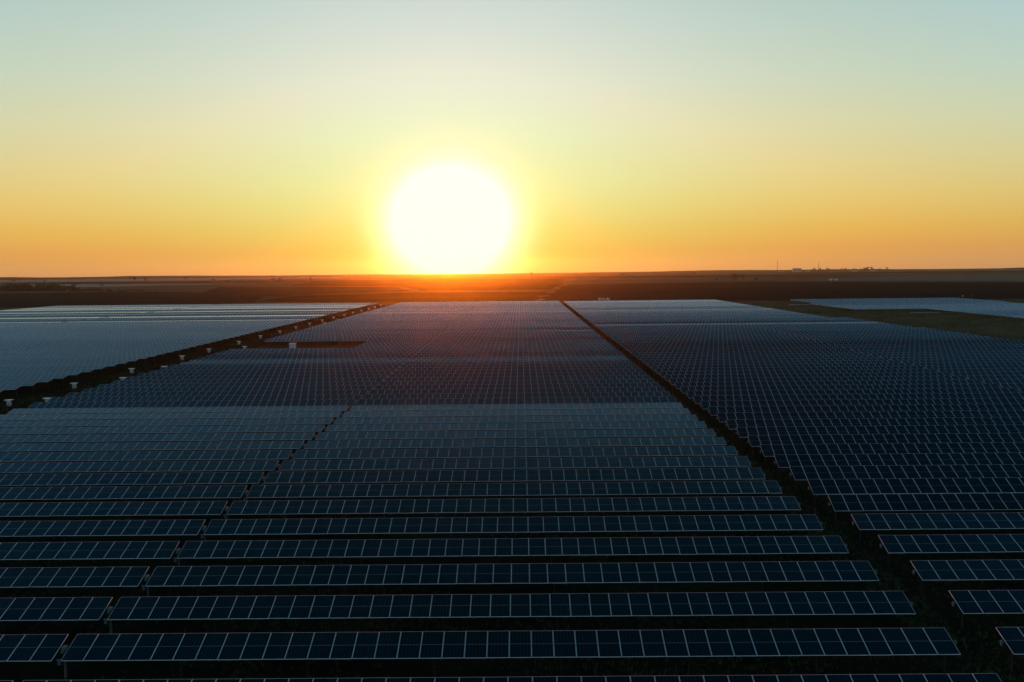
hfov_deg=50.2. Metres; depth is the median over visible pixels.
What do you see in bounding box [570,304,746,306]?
solar tracker
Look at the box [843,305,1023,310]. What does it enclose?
solar tracker
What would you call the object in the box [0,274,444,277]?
hills
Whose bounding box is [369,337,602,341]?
solar tracker
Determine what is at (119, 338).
solar tracker
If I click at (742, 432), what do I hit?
solar tracker
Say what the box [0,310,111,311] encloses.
solar tracker
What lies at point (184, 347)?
solar tracker
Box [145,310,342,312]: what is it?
solar tracker
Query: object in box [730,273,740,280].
bush
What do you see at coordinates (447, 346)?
solar tracker
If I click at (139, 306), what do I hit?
solar tracker
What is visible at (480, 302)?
solar tracker
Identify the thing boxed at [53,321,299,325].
solar tracker
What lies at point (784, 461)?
solar tracker
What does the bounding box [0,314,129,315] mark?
solar tracker
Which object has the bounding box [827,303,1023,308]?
solar tracker
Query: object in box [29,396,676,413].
solar tracker
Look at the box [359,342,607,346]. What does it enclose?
solar tracker
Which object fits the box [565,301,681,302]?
solar tracker
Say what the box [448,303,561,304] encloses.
solar tracker
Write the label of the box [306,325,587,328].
solar tracker
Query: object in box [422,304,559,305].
solar tracker
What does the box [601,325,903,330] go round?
solar tracker
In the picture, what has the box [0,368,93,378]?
solar tracker
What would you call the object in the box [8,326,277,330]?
solar tracker
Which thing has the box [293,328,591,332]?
solar tracker
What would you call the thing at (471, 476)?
solar tracker
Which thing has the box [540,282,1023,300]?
field
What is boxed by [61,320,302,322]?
solar tracker
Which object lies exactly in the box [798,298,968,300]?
solar tracker
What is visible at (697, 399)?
solar tracker
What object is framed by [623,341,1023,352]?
solar tracker
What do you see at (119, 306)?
solar tracker
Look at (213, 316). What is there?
solar tracker
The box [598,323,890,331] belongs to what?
solar tracker
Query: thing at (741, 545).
solar tracker
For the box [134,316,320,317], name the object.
solar tracker
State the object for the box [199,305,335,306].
solar tracker
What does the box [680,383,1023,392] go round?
solar tracker
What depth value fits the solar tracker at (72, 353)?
260.42 m
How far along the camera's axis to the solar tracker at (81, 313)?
514.69 m
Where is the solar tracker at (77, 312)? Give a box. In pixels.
[10,311,152,312]
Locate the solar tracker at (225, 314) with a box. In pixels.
[136,313,333,314]
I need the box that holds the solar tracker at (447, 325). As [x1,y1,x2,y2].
[313,324,578,326]
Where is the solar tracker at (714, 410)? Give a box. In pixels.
[708,404,1023,422]
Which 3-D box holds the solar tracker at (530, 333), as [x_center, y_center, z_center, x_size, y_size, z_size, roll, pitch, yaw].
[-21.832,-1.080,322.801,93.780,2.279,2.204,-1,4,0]
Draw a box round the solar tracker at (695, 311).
[578,310,779,315]
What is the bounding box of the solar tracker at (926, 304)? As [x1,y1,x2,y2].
[824,303,1002,308]
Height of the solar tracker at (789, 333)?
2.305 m
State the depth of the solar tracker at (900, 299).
599.96 m
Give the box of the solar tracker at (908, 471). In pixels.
[790,464,1023,490]
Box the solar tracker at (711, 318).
[588,317,828,323]
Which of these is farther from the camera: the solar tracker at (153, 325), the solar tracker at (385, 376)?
the solar tracker at (153, 325)
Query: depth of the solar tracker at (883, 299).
612.46 m
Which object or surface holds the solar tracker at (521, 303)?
on the ground at (936, 600)
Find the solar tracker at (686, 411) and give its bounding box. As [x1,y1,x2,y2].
[0,408,690,426]
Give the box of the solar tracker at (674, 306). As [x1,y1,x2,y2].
[572,305,752,310]
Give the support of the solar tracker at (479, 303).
on the ground at (205, 287)
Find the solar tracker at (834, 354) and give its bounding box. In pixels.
[637,351,1023,364]
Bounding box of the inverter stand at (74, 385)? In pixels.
[70,383,77,391]
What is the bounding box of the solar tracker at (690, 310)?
[577,309,765,311]
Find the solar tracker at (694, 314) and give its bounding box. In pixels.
[583,313,805,319]
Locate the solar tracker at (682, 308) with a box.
[574,307,750,309]
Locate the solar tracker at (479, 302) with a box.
[446,301,558,302]
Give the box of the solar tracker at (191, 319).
[108,317,312,319]
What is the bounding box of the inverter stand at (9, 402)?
[4,399,13,409]
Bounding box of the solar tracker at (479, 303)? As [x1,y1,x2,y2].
[393,303,520,304]
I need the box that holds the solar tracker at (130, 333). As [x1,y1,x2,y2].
[0,332,250,337]
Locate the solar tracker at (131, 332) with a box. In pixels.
[0,331,255,336]
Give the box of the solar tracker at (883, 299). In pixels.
[796,298,964,302]
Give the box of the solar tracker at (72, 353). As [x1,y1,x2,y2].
[0,352,165,359]
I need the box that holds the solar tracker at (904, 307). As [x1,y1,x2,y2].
[847,306,1005,308]
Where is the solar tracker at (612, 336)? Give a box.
[611,332,961,342]
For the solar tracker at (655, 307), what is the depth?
518.76 m
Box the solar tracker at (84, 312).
[0,312,124,313]
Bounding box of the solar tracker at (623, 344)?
[621,339,1012,346]
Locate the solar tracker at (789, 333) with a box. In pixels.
[609,331,951,340]
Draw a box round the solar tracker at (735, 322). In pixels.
[594,320,871,325]
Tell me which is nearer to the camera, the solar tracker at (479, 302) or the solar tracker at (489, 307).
the solar tracker at (489, 307)
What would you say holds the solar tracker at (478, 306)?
on the ground at (936, 600)
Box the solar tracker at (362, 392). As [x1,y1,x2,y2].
[65,387,664,396]
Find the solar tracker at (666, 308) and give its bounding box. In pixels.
[575,307,766,309]
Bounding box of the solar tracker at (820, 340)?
[618,338,1000,344]
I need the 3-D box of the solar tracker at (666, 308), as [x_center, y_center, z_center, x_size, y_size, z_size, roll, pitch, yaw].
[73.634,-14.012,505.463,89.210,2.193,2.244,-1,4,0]
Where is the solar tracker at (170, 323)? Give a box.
[54,322,292,324]
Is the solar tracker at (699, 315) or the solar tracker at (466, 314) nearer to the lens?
the solar tracker at (699, 315)
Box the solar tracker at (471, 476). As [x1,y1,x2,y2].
[0,468,765,486]
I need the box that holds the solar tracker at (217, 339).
[0,338,223,342]
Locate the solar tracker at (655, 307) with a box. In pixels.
[573,306,760,308]
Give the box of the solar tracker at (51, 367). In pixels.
[0,366,104,375]
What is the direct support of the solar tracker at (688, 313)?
on the ground at (936, 600)
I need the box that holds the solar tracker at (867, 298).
[790,298,894,299]
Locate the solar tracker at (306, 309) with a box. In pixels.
[225,307,358,309]
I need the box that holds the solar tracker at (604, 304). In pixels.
[569,303,705,304]
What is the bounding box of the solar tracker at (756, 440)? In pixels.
[747,433,1023,455]
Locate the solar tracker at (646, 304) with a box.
[569,304,688,305]
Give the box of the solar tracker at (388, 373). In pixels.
[136,369,642,376]
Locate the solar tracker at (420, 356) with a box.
[197,353,622,359]
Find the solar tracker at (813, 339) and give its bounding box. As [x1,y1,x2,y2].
[616,336,990,347]
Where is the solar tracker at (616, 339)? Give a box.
[614,335,979,345]
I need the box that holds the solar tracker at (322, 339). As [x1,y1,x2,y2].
[264,336,600,345]
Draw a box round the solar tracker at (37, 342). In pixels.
[0,340,216,346]
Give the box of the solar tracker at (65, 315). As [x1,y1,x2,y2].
[10,315,119,316]
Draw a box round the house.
[792,268,801,271]
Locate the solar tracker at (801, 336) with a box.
[612,333,970,343]
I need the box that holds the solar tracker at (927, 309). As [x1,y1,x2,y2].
[839,305,1003,309]
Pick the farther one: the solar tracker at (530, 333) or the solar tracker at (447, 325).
the solar tracker at (447, 325)
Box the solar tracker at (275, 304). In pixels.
[242,303,374,304]
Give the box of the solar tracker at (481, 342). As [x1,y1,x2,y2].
[363,340,606,344]
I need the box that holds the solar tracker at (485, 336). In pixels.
[270,334,599,344]
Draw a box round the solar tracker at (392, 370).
[149,366,638,372]
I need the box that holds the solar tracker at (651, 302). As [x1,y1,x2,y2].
[567,302,685,306]
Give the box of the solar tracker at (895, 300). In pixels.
[804,299,974,301]
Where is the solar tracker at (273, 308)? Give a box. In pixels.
[245,307,356,308]
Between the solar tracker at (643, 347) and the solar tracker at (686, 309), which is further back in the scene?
the solar tracker at (686, 309)
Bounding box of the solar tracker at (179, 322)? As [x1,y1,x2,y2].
[46,321,296,324]
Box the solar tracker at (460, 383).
[97,379,654,387]
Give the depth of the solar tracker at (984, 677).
51.38 m
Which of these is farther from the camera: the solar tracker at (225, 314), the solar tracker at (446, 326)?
the solar tracker at (225, 314)
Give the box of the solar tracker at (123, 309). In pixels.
[24,309,173,310]
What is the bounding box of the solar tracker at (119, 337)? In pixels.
[0,336,234,341]
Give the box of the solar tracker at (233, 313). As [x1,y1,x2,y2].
[147,312,337,315]
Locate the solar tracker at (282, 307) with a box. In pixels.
[182,307,359,309]
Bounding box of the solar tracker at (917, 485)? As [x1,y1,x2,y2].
[807,477,1023,505]
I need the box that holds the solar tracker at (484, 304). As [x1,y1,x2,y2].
[389,304,532,305]
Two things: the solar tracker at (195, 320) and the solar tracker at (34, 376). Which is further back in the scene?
the solar tracker at (195, 320)
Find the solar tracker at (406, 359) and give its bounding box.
[188,356,625,361]
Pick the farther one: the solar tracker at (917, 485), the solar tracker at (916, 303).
the solar tracker at (916, 303)
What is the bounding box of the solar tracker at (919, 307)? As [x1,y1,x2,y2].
[851,306,1023,311]
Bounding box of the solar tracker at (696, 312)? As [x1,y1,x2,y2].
[580,311,790,313]
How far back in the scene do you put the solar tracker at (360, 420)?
139.24 m
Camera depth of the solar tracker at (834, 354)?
233.86 m
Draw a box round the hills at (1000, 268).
[978,268,1023,268]
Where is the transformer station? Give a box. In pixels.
[289,343,295,347]
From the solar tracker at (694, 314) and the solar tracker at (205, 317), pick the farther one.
the solar tracker at (205, 317)
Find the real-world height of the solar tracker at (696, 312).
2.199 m
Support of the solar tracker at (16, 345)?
on the ground at (936, 600)
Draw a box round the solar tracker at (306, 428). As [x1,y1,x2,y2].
[0,421,706,442]
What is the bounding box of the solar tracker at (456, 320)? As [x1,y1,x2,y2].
[332,319,542,321]
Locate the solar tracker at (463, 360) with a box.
[180,358,627,363]
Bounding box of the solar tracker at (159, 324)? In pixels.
[34,323,288,325]
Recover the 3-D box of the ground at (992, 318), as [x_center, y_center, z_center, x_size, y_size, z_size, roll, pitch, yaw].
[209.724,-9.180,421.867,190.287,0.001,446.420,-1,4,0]
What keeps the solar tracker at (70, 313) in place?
on the ground at (205, 287)
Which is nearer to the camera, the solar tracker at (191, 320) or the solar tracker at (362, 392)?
the solar tracker at (362, 392)
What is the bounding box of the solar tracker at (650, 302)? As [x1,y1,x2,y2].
[566,301,727,303]
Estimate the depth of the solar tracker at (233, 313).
507.61 m
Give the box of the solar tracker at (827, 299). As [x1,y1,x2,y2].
[793,298,928,302]
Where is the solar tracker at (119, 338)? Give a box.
[0,337,228,341]
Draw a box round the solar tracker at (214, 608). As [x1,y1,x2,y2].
[0,591,915,633]
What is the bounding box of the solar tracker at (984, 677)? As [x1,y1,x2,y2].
[0,673,1001,681]
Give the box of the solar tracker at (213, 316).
[145,315,306,316]
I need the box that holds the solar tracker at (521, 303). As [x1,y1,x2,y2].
[421,303,548,304]
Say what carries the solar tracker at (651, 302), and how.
on the ground at (205, 287)
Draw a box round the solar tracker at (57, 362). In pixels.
[0,360,128,369]
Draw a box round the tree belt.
[0,282,144,291]
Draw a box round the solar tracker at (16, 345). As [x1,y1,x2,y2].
[0,343,204,349]
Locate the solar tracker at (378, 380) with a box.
[111,375,650,383]
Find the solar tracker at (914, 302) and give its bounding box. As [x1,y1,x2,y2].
[810,301,996,303]
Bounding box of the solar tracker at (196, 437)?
[0,429,715,451]
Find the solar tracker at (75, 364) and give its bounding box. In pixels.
[0,363,116,372]
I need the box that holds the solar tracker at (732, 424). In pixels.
[726,417,1023,437]
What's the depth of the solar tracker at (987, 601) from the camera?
62.99 m
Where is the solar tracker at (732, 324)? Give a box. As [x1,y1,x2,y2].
[596,323,865,326]
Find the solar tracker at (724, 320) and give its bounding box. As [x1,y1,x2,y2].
[592,319,860,323]
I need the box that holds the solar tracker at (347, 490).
[0,481,781,502]
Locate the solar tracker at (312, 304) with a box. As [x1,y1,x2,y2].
[212,304,371,305]
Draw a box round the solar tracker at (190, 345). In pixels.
[0,344,197,351]
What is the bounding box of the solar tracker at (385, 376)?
[124,372,646,379]
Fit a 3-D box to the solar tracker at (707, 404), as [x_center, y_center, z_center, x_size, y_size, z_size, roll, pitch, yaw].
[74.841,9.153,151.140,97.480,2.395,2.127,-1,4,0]
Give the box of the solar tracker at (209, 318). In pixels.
[86,317,314,319]
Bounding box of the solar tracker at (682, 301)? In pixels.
[566,301,718,305]
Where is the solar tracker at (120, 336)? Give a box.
[0,334,240,337]
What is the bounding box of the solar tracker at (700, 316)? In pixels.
[585,315,803,321]
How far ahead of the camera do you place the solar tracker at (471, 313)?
475.14 m
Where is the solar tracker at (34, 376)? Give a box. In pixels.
[0,375,66,384]
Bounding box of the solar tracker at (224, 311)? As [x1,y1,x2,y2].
[183,310,325,311]
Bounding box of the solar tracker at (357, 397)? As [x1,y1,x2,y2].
[48,392,670,401]
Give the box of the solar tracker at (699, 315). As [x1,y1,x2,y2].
[584,314,810,320]
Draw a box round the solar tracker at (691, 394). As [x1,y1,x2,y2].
[686,388,1023,404]
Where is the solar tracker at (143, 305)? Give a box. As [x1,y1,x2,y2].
[46,305,207,306]
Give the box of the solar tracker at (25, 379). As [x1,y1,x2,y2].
[0,378,52,388]
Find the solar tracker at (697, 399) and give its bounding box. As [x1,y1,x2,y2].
[693,393,1023,403]
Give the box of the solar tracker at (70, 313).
[34,312,139,314]
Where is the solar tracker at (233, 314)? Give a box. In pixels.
[120,313,330,315]
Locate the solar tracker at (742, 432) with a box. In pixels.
[736,424,1023,445]
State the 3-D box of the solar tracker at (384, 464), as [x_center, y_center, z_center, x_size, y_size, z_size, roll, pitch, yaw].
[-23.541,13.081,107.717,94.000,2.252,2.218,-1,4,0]
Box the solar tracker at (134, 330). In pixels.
[0,329,264,333]
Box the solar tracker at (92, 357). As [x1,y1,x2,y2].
[0,356,147,364]
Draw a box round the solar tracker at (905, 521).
[851,512,1023,543]
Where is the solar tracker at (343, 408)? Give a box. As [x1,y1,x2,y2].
[7,403,683,420]
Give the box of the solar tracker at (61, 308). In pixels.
[33,307,161,308]
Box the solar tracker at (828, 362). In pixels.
[647,359,1023,372]
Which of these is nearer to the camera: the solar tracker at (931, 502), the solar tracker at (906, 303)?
the solar tracker at (931, 502)
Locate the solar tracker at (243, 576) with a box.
[0,561,878,597]
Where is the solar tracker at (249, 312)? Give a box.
[139,311,340,313]
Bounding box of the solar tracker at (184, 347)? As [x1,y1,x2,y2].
[0,346,189,349]
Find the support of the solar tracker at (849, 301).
on the ground at (992, 318)
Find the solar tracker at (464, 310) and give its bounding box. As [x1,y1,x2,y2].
[367,309,568,311]
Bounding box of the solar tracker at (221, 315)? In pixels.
[114,314,328,316]
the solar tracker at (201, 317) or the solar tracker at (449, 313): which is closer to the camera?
the solar tracker at (201, 317)
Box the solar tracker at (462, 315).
[350,314,569,316]
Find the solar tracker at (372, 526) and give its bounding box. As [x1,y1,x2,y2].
[0,514,822,541]
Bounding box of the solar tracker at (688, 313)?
[582,312,798,315]
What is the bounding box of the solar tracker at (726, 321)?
[593,320,858,324]
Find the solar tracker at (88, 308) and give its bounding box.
[10,308,122,309]
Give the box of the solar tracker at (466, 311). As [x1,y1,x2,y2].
[365,310,569,312]
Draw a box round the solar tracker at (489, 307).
[416,306,564,307]
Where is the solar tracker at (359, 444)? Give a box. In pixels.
[0,437,726,461]
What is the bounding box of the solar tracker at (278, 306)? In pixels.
[235,305,366,306]
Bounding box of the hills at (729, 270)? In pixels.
[505,269,926,273]
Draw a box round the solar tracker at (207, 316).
[104,315,323,319]
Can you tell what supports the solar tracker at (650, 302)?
on the ground at (936, 600)
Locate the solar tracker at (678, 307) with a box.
[603,306,752,307]
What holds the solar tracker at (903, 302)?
on the ground at (992, 318)
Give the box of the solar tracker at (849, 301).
[810,300,950,304]
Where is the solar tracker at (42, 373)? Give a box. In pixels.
[0,371,80,381]
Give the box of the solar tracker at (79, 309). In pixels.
[0,309,122,310]
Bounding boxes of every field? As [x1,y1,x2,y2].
[0,277,325,282]
[0,280,352,284]
[0,284,203,287]
[0,292,262,306]
[204,287,408,297]
[262,292,548,302]
[292,279,562,289]
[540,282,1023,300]
[552,274,862,277]
[787,270,1023,273]
[794,269,1023,273]
[809,274,1023,280]
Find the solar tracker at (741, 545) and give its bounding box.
[0,536,848,566]
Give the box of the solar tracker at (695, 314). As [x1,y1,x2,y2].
[583,313,794,319]
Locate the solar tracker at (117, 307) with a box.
[26,306,195,308]
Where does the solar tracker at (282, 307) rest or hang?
on the ground at (936, 600)
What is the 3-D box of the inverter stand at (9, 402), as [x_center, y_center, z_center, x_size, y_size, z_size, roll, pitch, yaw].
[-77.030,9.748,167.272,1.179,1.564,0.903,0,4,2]
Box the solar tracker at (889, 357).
[640,354,1023,361]
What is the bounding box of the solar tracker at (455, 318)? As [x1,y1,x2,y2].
[338,317,577,319]
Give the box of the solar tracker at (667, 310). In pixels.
[578,309,779,313]
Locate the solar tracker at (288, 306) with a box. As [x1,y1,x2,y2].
[189,306,362,307]
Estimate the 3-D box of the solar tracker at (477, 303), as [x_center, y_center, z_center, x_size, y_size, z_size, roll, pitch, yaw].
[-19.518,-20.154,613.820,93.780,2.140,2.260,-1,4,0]
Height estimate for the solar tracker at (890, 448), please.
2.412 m
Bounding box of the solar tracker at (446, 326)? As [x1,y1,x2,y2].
[309,324,586,327]
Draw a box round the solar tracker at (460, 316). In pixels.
[346,315,575,317]
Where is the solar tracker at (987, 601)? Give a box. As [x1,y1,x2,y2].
[949,590,1023,629]
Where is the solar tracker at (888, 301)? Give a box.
[814,300,989,302]
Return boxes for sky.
[0,0,1023,276]
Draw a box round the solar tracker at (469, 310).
[404,309,566,310]
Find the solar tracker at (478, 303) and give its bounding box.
[410,302,545,303]
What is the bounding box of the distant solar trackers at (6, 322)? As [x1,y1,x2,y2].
[0,299,1023,396]
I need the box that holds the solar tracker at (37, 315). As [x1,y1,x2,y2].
[9,314,125,315]
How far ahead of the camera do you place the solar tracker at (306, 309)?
570.83 m
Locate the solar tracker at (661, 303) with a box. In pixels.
[567,302,725,304]
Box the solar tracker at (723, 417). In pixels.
[716,410,1023,429]
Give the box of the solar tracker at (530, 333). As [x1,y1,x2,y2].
[280,332,595,336]
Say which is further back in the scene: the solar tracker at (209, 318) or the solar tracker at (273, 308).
the solar tracker at (273, 308)
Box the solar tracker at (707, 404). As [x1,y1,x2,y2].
[700,398,1023,416]
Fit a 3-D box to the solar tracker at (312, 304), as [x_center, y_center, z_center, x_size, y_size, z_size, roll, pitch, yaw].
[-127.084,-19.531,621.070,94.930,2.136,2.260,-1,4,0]
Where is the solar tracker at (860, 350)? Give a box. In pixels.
[631,347,1023,359]
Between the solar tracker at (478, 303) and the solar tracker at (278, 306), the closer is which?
the solar tracker at (278, 306)
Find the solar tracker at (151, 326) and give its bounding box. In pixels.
[16,325,281,329]
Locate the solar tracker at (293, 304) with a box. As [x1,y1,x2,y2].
[209,304,372,306]
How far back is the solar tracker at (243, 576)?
69.52 m
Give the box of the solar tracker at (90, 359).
[0,358,137,366]
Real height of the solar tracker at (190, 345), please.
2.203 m
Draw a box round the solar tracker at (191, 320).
[73,318,309,321]
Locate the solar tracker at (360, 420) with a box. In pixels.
[0,414,697,434]
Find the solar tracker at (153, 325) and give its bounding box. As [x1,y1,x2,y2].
[24,324,284,328]
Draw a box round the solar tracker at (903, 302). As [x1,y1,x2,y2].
[831,301,1005,302]
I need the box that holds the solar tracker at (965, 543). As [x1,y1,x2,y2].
[878,534,1023,567]
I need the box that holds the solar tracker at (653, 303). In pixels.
[568,302,734,307]
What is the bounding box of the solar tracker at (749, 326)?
[599,324,896,329]
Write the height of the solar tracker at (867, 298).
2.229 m
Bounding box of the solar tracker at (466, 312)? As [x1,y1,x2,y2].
[423,311,558,312]
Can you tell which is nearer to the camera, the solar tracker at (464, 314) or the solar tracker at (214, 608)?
the solar tracker at (214, 608)
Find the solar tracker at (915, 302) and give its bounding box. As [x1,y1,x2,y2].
[814,302,960,304]
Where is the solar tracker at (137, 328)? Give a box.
[0,327,272,331]
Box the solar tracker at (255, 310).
[157,309,348,311]
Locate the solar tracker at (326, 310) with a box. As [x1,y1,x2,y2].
[225,310,344,311]
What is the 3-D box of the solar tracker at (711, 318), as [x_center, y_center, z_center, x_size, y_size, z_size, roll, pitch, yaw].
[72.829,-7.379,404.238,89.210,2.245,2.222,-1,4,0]
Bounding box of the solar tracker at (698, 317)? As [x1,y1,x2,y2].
[587,316,823,323]
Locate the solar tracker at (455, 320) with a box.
[339,319,580,321]
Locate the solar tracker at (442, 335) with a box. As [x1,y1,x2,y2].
[275,333,597,342]
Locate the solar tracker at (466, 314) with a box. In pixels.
[353,313,573,315]
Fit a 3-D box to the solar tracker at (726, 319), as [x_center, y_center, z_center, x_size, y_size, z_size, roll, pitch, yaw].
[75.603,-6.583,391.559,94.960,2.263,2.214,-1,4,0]
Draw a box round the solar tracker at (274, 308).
[174,308,354,309]
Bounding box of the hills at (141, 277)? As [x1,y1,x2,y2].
[0,276,319,279]
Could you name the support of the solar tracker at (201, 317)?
on the ground at (205, 287)
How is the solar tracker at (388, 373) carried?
on the ground at (936, 600)
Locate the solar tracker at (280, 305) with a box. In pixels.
[240,304,369,307]
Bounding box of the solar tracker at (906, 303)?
[820,302,1012,305]
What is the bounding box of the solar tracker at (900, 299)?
[801,299,938,301]
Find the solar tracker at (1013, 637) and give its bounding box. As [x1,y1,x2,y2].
[996,627,1023,671]
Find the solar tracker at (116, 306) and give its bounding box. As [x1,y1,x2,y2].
[36,306,138,307]
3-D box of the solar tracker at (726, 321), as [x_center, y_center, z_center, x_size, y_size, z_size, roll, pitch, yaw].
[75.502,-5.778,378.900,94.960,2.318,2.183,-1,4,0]
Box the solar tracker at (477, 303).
[446,302,560,303]
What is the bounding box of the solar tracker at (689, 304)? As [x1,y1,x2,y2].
[588,304,734,305]
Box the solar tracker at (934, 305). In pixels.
[835,304,1023,309]
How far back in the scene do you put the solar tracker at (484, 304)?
589.18 m
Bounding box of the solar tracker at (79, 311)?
[0,310,157,312]
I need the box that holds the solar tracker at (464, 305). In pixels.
[386,304,562,306]
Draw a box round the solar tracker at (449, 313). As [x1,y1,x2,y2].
[359,311,570,313]
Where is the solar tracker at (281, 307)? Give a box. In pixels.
[226,306,361,309]
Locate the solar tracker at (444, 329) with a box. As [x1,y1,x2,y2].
[298,327,590,330]
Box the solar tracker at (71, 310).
[44,309,169,310]
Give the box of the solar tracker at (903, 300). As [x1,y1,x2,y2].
[807,299,983,301]
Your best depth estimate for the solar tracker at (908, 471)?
100.84 m
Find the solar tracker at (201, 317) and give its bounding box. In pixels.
[93,316,317,318]
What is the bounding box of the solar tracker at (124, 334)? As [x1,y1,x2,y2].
[0,333,245,338]
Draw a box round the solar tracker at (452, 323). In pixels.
[320,322,583,324]
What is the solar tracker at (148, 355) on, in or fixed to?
on the ground at (936, 600)
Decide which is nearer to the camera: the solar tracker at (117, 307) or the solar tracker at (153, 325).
the solar tracker at (153, 325)
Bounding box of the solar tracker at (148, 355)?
[0,354,156,361]
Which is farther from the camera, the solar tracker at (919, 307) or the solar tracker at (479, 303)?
the solar tracker at (479, 303)
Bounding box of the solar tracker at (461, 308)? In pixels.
[375,307,566,309]
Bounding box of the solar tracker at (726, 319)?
[591,318,854,322]
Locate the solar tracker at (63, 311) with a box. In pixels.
[12,310,161,311]
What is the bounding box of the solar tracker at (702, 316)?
[586,315,818,322]
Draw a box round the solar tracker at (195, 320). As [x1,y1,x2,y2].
[93,319,306,321]
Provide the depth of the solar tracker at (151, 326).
387.38 m
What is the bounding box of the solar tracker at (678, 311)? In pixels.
[579,310,786,313]
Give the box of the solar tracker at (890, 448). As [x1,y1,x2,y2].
[760,442,1023,465]
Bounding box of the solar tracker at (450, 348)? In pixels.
[228,345,612,350]
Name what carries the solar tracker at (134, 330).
on the ground at (936, 600)
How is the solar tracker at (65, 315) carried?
on the ground at (936, 600)
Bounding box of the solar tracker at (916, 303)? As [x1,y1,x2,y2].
[817,302,1005,304]
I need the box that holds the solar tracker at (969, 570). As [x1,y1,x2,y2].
[911,560,1023,595]
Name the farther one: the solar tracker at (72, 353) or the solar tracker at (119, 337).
the solar tracker at (119, 337)
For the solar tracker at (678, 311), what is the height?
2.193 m
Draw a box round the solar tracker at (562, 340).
[366,338,604,342]
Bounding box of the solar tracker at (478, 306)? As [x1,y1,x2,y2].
[436,305,563,306]
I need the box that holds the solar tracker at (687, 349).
[628,345,1023,352]
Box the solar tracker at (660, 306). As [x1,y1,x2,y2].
[572,306,704,307]
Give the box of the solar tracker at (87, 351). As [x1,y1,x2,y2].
[0,350,173,352]
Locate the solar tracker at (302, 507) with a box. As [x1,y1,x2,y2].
[0,496,800,520]
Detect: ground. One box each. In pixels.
[0,269,1023,309]
[0,302,1023,681]
[253,345,358,348]
[739,299,1023,340]
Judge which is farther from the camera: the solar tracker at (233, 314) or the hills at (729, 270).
the hills at (729, 270)
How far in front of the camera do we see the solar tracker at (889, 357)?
227.51 m
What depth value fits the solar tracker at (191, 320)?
437.85 m
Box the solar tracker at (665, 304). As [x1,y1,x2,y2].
[569,303,739,306]
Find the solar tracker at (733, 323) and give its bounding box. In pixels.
[595,322,878,329]
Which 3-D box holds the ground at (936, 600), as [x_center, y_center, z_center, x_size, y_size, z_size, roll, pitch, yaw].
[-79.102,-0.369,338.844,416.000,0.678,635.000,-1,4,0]
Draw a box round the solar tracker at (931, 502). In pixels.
[828,493,1023,522]
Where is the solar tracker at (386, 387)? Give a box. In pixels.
[81,383,659,391]
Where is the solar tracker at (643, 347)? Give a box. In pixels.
[626,343,1023,350]
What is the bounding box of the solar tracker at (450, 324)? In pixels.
[316,323,584,325]
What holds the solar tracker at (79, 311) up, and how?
on the ground at (936, 600)
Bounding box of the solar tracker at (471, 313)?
[357,312,571,314]
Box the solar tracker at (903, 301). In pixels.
[817,300,998,302]
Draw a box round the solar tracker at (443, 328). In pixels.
[302,326,589,329]
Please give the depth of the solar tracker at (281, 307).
583.41 m
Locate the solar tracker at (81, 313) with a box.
[0,313,134,314]
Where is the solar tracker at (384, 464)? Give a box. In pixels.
[0,456,750,473]
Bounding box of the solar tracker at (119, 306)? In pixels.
[75,305,204,306]
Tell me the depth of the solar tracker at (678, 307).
524.94 m
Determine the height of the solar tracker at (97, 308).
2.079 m
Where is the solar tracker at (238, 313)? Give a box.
[130,312,335,314]
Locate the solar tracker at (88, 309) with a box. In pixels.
[25,308,180,309]
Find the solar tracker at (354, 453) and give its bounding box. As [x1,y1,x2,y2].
[0,446,737,462]
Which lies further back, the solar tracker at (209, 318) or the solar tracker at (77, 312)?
the solar tracker at (77, 312)
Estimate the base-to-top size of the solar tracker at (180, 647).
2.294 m
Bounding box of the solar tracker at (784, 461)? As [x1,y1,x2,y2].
[774,452,1023,477]
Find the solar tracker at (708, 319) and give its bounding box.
[589,317,848,324]
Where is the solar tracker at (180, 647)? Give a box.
[0,628,960,678]
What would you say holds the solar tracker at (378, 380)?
on the ground at (936, 600)
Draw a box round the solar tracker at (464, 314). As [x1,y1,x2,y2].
[369,313,529,314]
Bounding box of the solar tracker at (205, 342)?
[0,341,210,344]
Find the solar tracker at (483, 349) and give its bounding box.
[221,347,614,352]
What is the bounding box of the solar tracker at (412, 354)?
[206,351,619,361]
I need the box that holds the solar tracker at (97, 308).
[62,307,187,308]
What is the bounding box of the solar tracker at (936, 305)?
[831,304,999,308]
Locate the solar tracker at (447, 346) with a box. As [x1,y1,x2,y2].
[354,343,610,348]
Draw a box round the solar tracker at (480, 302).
[397,302,508,303]
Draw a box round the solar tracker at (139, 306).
[39,306,198,307]
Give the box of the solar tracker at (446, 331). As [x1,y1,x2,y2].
[289,330,593,333]
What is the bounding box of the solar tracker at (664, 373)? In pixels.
[659,368,1023,382]
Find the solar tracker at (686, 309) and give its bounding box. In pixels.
[575,308,770,313]
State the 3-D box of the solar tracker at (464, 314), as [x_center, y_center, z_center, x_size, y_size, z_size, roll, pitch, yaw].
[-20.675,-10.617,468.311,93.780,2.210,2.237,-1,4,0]
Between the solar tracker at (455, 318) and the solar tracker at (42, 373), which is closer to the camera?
the solar tracker at (42, 373)
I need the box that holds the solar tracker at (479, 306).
[381,306,515,307]

